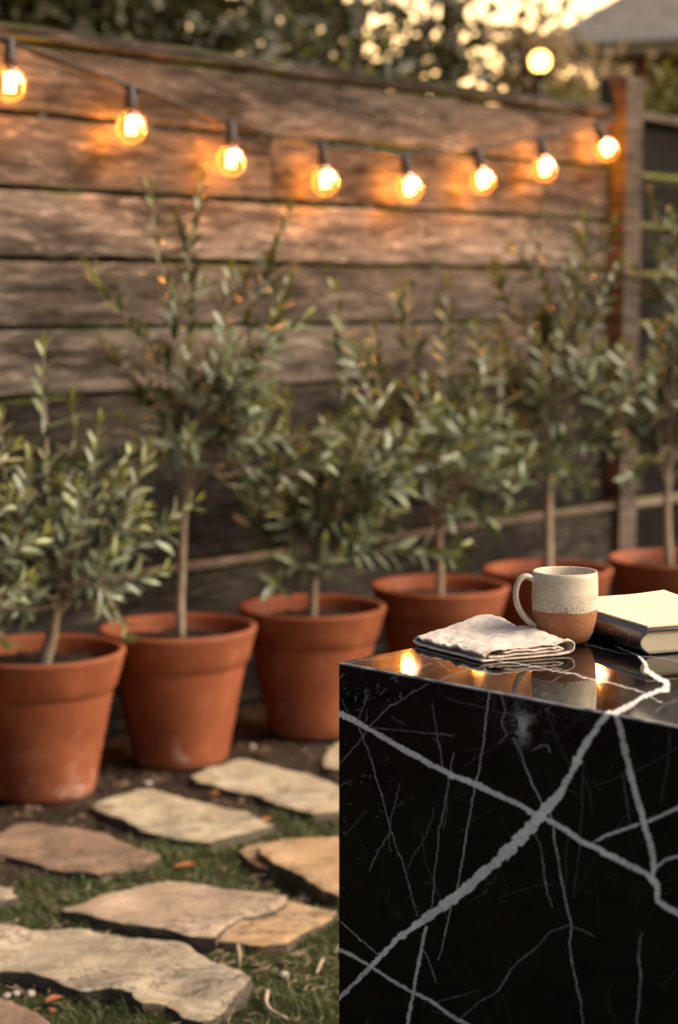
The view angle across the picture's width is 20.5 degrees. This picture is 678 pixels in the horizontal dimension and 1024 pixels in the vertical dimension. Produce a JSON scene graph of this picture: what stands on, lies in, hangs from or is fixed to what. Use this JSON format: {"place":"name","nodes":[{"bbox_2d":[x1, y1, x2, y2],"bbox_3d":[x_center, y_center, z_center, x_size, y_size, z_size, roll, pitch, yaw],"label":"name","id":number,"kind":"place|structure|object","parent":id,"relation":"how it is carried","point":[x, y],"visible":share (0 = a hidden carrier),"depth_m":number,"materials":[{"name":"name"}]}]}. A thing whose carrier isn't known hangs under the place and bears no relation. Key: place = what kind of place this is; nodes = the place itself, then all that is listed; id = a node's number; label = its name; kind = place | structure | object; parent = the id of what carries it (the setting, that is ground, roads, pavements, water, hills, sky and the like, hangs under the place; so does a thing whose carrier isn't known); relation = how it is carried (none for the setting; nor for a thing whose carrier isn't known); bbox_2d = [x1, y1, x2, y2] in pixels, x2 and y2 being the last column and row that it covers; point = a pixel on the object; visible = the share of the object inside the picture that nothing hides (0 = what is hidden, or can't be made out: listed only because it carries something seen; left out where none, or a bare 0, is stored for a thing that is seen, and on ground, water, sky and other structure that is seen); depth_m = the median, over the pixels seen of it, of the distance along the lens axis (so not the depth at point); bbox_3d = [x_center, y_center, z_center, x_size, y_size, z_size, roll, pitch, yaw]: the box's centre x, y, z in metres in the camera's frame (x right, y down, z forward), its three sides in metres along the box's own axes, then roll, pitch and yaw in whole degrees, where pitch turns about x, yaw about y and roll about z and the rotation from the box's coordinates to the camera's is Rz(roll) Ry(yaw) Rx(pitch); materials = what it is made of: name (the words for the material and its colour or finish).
{"place":"outdoors","nodes":[
{"label":"outdoors","id":0,"kind":"place"},
{"bbox_2d":[0,435,59,652],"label":"olive tree","id":1,"kind":"object","parent":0,"point":[16,594],"visible":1,"depth_m":4.42,"materials":[{"name":"green plant"}]},
{"bbox_2d":[0,801,338,1023],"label":"grass","id":2,"kind":"structure","parent":0,"point":[134,1016],"depth_m":3.84,"materials":[{"name":"green plant"}]},
{"bbox_2d":[0,327,675,1023],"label":"ground","id":3,"kind":"structure","parent":0,"point":[94,797],"depth_m":4.47,"materials":[{"name":"green plant"}]},
{"bbox_2d":[2,992,11,998],"bbox_3d":[-0.620,0.902,3.486,0.015,0.012,0.021,5,8,37],"label":"pebble","id":4,"kind":"object","parent":3,"relation":"on","point":[6,995],"visible":0.99,"depth_m":3.48,"materials":[{"name":"white stone"}]},
{"bbox_2d":[0,887,18,909],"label":"flagstone","id":5,"kind":"object","parent":3,"relation":"on","point":[8,896],"visible":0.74,"depth_m":4.00,"materials":[{"name":"beige stone"}]},
{"bbox_2d":[11,990,19,996],"bbox_3d":[-0.604,0.899,3.494,0.017,0.012,0.020,-3,7,-23],"label":"pebble","id":6,"kind":"object","parent":3,"relation":"on","point":[16,993],"visible":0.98,"depth_m":3.49,"materials":[{"name":"white stone"}]},
{"bbox_2d":[0,998,49,1023],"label":"flagstone","id":7,"kind":"object","parent":3,"relation":"on","point":[11,1012],"visible":1,"depth_m":3.35,"materials":[{"name":"beige stone"}]},
{"bbox_2d":[26,989,34,997],"bbox_3d":[-0.577,0.899,3.493,0.018,0.014,0.024,-1,7,-10],"label":"pebble","id":8,"kind":"object","parent":3,"relation":"on","point":[30,993],"visible":1,"depth_m":3.48,"materials":[{"name":"white stone"}]},
{"bbox_2d":[47,1008,55,1012],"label":"fallen leaf","id":9,"kind":"object","parent":3,"relation":"on","point":[49,1009],"visible":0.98,"depth_m":3.41,"materials":[{"name":"orange plant"}]},
{"bbox_2d":[47,995,62,1003],"bbox_3d":[-0.522,0.895,3.435,0.026,0.009,0.027,0,6,0],"label":"fallen leaf","id":10,"kind":"object","parent":3,"relation":"on","point":[50,998],"visible":1,"depth_m":3.44,"materials":[{"name":"orange plant"}]},
{"bbox_2d":[0,633,125,805],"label":"terracotta pot","id":11,"kind":"object","parent":3,"relation":"on","point":[54,717],"visible":0.94,"depth_m":4.76,"materials":[{"name":"ceramic"}]},
{"bbox_2d":[0,331,207,664],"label":"olive tree","id":12,"kind":"object","parent":11,"relation":"on","point":[51,566],"visible":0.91,"depth_m":4.74,"materials":[{"name":"green plant"}]},
{"bbox_2d":[0,823,161,882],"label":"flagstone","id":13,"kind":"object","parent":3,"relation":"on","point":[62,851],"visible":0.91,"depth_m":4.32,"materials":[{"name":"brown stone"}]},
{"bbox_2d":[0,924,252,1023],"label":"flagstone","id":14,"kind":"object","parent":3,"relation":"on","point":[95,967],"visible":0.99,"depth_m":3.53,"materials":[{"name":"beige stone"}]},
{"bbox_2d":[143,781,152,785],"bbox_3d":[-0.512,0.726,5.001,0.026,0.015,0.021,-2,7,-16],"label":"pebble","id":15,"kind":"object","parent":3,"relation":"on","point":[147,783],"visible":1,"depth_m":4.99,"materials":[{"name":"grey stone"}]},
{"bbox_2d":[0,699,338,1023],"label":"bark mulch","id":16,"kind":"object","parent":3,"relation":"on","point":[23,993],"visible":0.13,"depth_m":4.84,"materials":[{"name":"brown wood"}]},
{"bbox_2d":[99,613,256,771],"bbox_3d":[-0.447,0.509,5.234,0.439,0.386,0.439,1,7,15],"label":"terracotta pot","id":17,"kind":"object","parent":3,"relation":"on","point":[178,697],"visible":0.9,"depth_m":5.10,"materials":[{"name":"ceramic"}]},
{"bbox_2d":[77,165,368,638],"bbox_3d":[-0.302,-0.280,5.097,0.745,1.334,0.433,2,7,15],"label":"olive tree","id":18,"kind":"object","parent":17,"relation":"on","point":[188,441],"visible":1,"depth_m":5.09,"materials":[{"name":"green plant"}]},
{"bbox_2d":[92,789,275,848],"bbox_3d":[-0.415,0.783,4.662,0.518,0.074,0.277,6,9,42],"label":"flagstone","id":19,"kind":"object","parent":3,"relation":"on","point":[150,814],"visible":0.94,"depth_m":4.61,"materials":[{"name":"beige stone"}]},
{"bbox_2d":[175,861,196,869],"bbox_3d":[-0.346,0.801,4.231,0.038,0.014,0.038,3,7,28],"label":"fallen leaf","id":20,"kind":"object","parent":3,"relation":"on","point":[184,864],"visible":1,"depth_m":4.24,"materials":[{"name":"orange plant"}]},
{"bbox_2d":[59,881,338,955],"bbox_3d":[-0.289,0.860,3.906,0.526,0.084,0.315,3,7,27],"label":"flagstone","id":21,"kind":"object","parent":3,"relation":"on","point":[201,918],"visible":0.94,"depth_m":3.85,"materials":[{"name":"beige stone"}]},
{"bbox_2d":[0,0,418,567],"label":"shrub","id":22,"kind":"object","parent":3,"relation":"on","point":[161,34],"visible":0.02,"depth_m":8.93,"materials":[{"name":"green plant"}]},
{"bbox_2d":[209,790,218,796],"bbox_3d":[-0.325,0.731,4.866,0.030,0.011,0.030,2,7,15],"label":"fallen leaf","id":23,"kind":"object","parent":3,"relation":"on","point":[216,792],"visible":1,"depth_m":4.87,"materials":[{"name":"orange plant"}]},
{"bbox_2d":[0,0,436,261],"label":"garden tree","id":24,"kind":"object","parent":3,"relation":"on","point":[198,17],"visible":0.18,"depth_m":10.80,"materials":[{"name":"green plant"}]},
{"bbox_2d":[236,944,240,967],"bbox_3d":[-0.196,0.865,3.640,0.010,0.046,0.010,0,6,0],"label":"twig","id":25,"kind":"object","parent":3,"relation":"on","point":[238,958],"visible":0.97,"depth_m":3.64,"materials":[{"name":"beige wood"}]},
{"bbox_2d":[248,744,255,749],"bbox_3d":[-0.253,0.680,5.408,0.024,0.018,0.032,-3,7,-23],"label":"pebble","id":26,"kind":"object","parent":3,"relation":"on","point":[252,746],"visible":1,"depth_m":5.40,"materials":[{"name":"grey stone"}]},
{"bbox_2d":[78,0,435,138],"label":"garden tree","id":27,"kind":"object","parent":3,"relation":"on","point":[349,24],"visible":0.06,"depth_m":12.29,"materials":[{"name":"green plant"}]},
{"bbox_2d":[191,759,338,820],"bbox_3d":[-0.154,0.751,4.940,0.586,0.074,0.276,6,9,44],"label":"flagstone","id":28,"kind":"object","parent":3,"relation":"on","point":[291,793],"visible":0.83,"depth_m":4.92,"materials":[{"name":"beige stone"}]},
{"bbox_2d":[262,817,271,821],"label":"fallen leaf","id":29,"kind":"object","parent":3,"relation":"on","point":[265,819],"visible":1,"depth_m":4.62,"materials":[{"name":"orange plant"}]},
{"bbox_2d":[264,989,286,1019],"bbox_3d":[-0.121,0.901,3.413,0.024,0.012,0.138,-2,7,-17],"label":"twig","id":30,"kind":"object","parent":3,"relation":"on","point":[267,1006],"visible":1,"depth_m":3.40,"materials":[{"name":"beige wood"}]},
{"bbox_2d":[279,971,288,978],"bbox_3d":[-0.105,0.887,3.583,0.021,0.015,0.026,3,7,26],"label":"pebble","id":31,"kind":"object","parent":3,"relation":"on","point":[282,973],"visible":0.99,"depth_m":3.58,"materials":[{"name":"white stone"}]},
{"bbox_2d":[46,0,526,561],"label":"shrub","id":32,"kind":"object","parent":3,"relation":"on","point":[386,68],"visible":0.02,"depth_m":8.69,"materials":[{"name":"green plant"}]},
{"bbox_2d":[238,837,338,908],"bbox_3d":[0.009,0.818,4.232,0.355,0.079,0.510,-3,7,-24],"label":"flagstone","id":33,"kind":"object","parent":3,"relation":"on","point":[309,867],"visible":0.54,"depth_m":4.22,"materials":[{"name":"beige stone"}]},
{"bbox_2d":[238,594,385,741],"bbox_3d":[-0.080,0.469,5.587,0.439,0.386,0.439,4,8,31],"label":"terracotta pot","id":34,"kind":"object","parent":3,"relation":"on","point":[299,654],"visible":0.91,"depth_m":5.45,"materials":[{"name":"ceramic"}]},
{"bbox_2d":[214,278,478,616],"bbox_3d":[0.025,-0.170,5.481,0.773,1.028,0.480,0,6,0],"label":"olive tree","id":35,"kind":"object","parent":34,"relation":"on","point":[325,523],"visible":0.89,"depth_m":5.44,"materials":[{"name":"green plant"}]},
{"bbox_2d":[316,958,323,973],"bbox_3d":[-0.037,0.876,3.611,0.007,0.009,0.069,1,7,8],"label":"twig","id":36,"kind":"object","parent":3,"relation":"on","point":[320,963],"visible":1,"depth_m":3.61,"materials":[{"name":"beige wood"}]},
{"bbox_2d":[0,22,643,732],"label":"wooden fence","id":37,"kind":"object","parent":3,"relation":"on","point":[38,152],"visible":0.47,"depth_m":5.97,"materials":[{"name":"brown wood"}]},
{"bbox_2d":[0,33,618,200],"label":"string lights","id":38,"kind":"object","parent":37,"relation":"hanging from","point":[10,64],"visible":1,"depth_m":5.82,"materials":[{"name":"glass"}]},
{"bbox_2d":[322,742,338,775],"bbox_3d":[0.031,0.716,5.261,0.160,0.071,0.322,0,6,0],"label":"flagstone","id":39,"kind":"object","parent":3,"relation":"on","point":[330,763],"visible":0.27,"depth_m":5.20,"materials":[{"name":"beige stone"}]},
{"bbox_2d":[282,0,486,50],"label":"garden tree","id":40,"kind":"object","parent":3,"relation":"on","point":[308,39],"visible":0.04,"depth_m":17.06,"materials":[{"name":"green plant"}]},
{"bbox_2d":[215,0,588,523],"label":"shrub","id":41,"kind":"object","parent":3,"relation":"on","point":[395,23],"visible":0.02,"depth_m":11.06,"materials":[{"name":"green plant"}]},
{"bbox_2d":[326,26,487,263],"bbox_3d":[0.567,-2.286,15.945,4.203,3.670,2.920,0,6,0],"label":"garden tree","id":42,"kind":"object","parent":3,"relation":"on","point":[416,150],"visible":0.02,"depth_m":15.77,"materials":[{"name":"green plant"}]},
{"bbox_2d":[229,0,602,267],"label":"garden tree","id":43,"kind":"object","parent":3,"relation":"on","point":[456,62],"visible":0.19,"depth_m":14.54,"materials":[{"name":"green plant"}]},
{"bbox_2d":[371,574,508,652],"bbox_3d":[0.321,0.423,5.994,0.439,0.386,0.439,-6,9,-43],"label":"terracotta pot","id":44,"kind":"object","parent":3,"relation":"on","point":[416,606],"visible":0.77,"depth_m":5.84,"materials":[{"name":"ceramic"}]},
{"bbox_2d":[358,272,545,594],"bbox_3d":[0.349,-0.227,5.875,0.547,1.054,0.485,5,8,38],"label":"olive tree","id":45,"kind":"object","parent":44,"relation":"on","point":[443,424],"visible":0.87,"depth_m":5.87,"materials":[{"name":"green plant"}]},
{"bbox_2d":[440,0,529,84],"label":"garden tree","id":46,"kind":"object","parent":3,"relation":"on","point":[453,20],"visible":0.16,"depth_m":18.00,"materials":[{"name":"green plant"}]},
{"bbox_2d":[339,625,677,1023],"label":"marble counter","id":47,"kind":"object","parent":3,"relation":"on","point":[508,841],"visible":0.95,"depth_m":2.12,"materials":[{"name":"black stone"}]},
{"bbox_2d":[413,614,574,661],"bbox_3d":[0.179,0.158,2.375,0.152,0.023,0.213,-3,7,-26],"label":"folded napkin","id":48,"kind":"object","parent":47,"relation":"on","point":[485,638],"visible":1,"depth_m":2.33,"materials":[{"name":"fabric"}]},
{"bbox_2d":[513,566,597,644],"bbox_3d":[0.282,0.120,2.398,0.100,0.092,0.085,3,7,25],"label":"mug","id":49,"kind":"object","parent":47,"relation":"on","point":[564,602],"visible":0.85,"depth_m":2.36,"materials":[{"name":"beige ceramic"}]},
{"bbox_2d":[591,612,677,654],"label":"book","id":50,"kind":"object","parent":47,"relation":"on","point":[652,640],"visible":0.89,"depth_m":2.32,"materials":[{"name":"black leather"}]},
{"bbox_2d":[597,590,677,627],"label":"paper pad","id":51,"kind":"object","parent":50,"relation":"on","point":[659,608],"visible":0.89,"depth_m":2.45,"materials":[{"name":"beige paper"}]},
{"bbox_2d":[530,51,549,512],"bbox_3d":[1.159,-1.305,10.923,0.120,2.722,0.120,0,6,0],"label":"garden lamp","id":52,"kind":"object","parent":3,"relation":"on","point":[539,62],"visible":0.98,"depth_m":10.75,"materials":[{"name":"glass"}]},
{"bbox_2d":[432,11,657,478],"bbox_3d":[1.404,-1.774,13.111,2.037,3.279,2.079,0,6,0],"label":"shrub","id":53,"kind":"object","parent":3,"relation":"on","point":[525,45],"visible":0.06,"depth_m":12.63,"materials":[{"name":"green plant"}]},
{"bbox_2d":[483,559,612,625],"bbox_3d":[0.709,0.381,6.364,0.439,0.386,0.439,-4,7,-28],"label":"terracotta pot","id":54,"kind":"object","parent":3,"relation":"on","point":[508,573],"visible":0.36,"depth_m":6.25,"materials":[{"name":"ceramic"}]},
{"bbox_2d":[458,184,666,566],"bbox_3d":[0.732,-0.415,6.223,0.704,1.349,0.460,0,6,0],"label":"olive tree","id":55,"kind":"object","parent":54,"relation":"on","point":[557,345],"visible":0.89,"depth_m":6.21,"materials":[{"name":"green plant"}]},
{"bbox_2d":[425,69,674,518],"bbox_3d":[1.410,-1.166,10.491,2.110,2.662,1.806,0,6,0],"label":"shrub","id":56,"kind":"object","parent":3,"relation":"on","point":[577,95],"visible":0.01,"depth_m":10.42,"materials":[{"name":"green plant"}]},
{"bbox_2d":[585,49,677,454],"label":"shrub","id":57,"kind":"object","parent":3,"relation":"on","point":[666,104],"visible":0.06,"depth_m":9.28,"materials":[{"name":"green plant"}]},
{"bbox_2d":[607,549,677,594],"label":"terracotta pot","id":58,"kind":"object","parent":3,"relation":"on","point":[635,571],"visible":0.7,"depth_m":6.49,"materials":[{"name":"ceramic"}]},
{"bbox_2d":[607,184,677,565],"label":"olive tree","id":59,"kind":"object","parent":58,"relation":"on","point":[662,379],"visible":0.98,"depth_m":6.51,"materials":[{"name":"green plant"}]},
{"bbox_2d":[635,112,677,548],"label":"wooden fence","id":60,"kind":"object","parent":3,"relation":"on","point":[660,149],"visible":0.31,"depth_m":7.66,"materials":[{"name":"brown wood"}]},
{"bbox_2d":[155,0,611,150],"label":"sky","id":61,"kind":"structure","parent":0,"point":[504,15],"materials":[{"name":"white"}]},
{"bbox_2d":[540,0,677,457],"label":"brick house","id":62,"kind":"structure","parent":0,"point":[651,25],"depth_m":14.62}
]}

